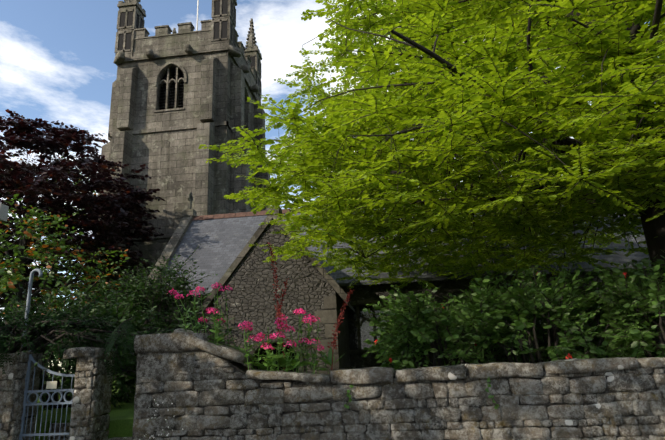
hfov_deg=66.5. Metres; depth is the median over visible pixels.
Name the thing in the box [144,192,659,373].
church building
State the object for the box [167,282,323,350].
valerian flowers
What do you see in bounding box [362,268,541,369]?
camellia hedge leaves
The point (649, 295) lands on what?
camellia hedge leaves
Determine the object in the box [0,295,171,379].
hedge
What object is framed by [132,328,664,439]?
boundary wall
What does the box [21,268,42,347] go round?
old lamp pole
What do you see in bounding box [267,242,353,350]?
dock seed spikes
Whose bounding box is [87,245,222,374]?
churchyard bush
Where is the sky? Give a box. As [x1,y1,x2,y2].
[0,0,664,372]
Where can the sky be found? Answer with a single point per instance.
(57, 57)
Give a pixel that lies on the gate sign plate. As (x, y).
(51, 385)
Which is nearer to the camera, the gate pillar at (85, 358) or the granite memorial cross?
the gate pillar at (85, 358)
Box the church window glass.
[348,310,544,349]
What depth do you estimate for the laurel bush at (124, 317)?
10.71 m
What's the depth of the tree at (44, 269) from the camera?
28.56 m
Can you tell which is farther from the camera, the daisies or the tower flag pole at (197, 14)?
the tower flag pole at (197, 14)
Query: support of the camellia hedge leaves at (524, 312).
on the ground
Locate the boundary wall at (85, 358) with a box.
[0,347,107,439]
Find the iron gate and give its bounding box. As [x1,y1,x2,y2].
[19,350,74,439]
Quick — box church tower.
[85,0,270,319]
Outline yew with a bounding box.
[0,318,135,388]
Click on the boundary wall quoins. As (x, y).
(154, 365)
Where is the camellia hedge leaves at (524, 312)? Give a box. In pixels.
[444,258,664,363]
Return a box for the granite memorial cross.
[0,203,8,220]
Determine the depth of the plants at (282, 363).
6.79 m
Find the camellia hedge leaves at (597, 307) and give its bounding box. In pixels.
[517,267,656,361]
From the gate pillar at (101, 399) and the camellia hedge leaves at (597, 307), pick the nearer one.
the gate pillar at (101, 399)
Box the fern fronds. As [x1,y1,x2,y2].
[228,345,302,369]
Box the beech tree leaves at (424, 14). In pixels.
[198,0,664,289]
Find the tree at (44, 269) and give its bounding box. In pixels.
[11,155,96,367]
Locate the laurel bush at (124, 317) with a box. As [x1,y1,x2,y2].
[0,279,192,410]
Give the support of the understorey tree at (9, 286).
on the ground
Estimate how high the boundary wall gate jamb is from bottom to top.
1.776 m
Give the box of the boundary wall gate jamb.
[5,351,42,439]
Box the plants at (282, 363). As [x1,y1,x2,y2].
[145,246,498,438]
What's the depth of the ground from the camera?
8.70 m
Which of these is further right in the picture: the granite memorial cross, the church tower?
the church tower
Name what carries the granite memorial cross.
on the ground
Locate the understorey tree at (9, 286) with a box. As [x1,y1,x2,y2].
[0,192,135,358]
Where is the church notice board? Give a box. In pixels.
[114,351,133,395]
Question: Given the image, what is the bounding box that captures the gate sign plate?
[46,381,56,388]
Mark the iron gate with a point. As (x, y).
(30, 392)
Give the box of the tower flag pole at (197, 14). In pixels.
[196,0,199,30]
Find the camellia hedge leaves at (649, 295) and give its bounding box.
[584,249,664,357]
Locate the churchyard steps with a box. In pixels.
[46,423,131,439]
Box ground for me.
[33,375,134,439]
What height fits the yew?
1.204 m
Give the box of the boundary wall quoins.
[134,333,237,383]
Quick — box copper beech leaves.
[0,109,164,317]

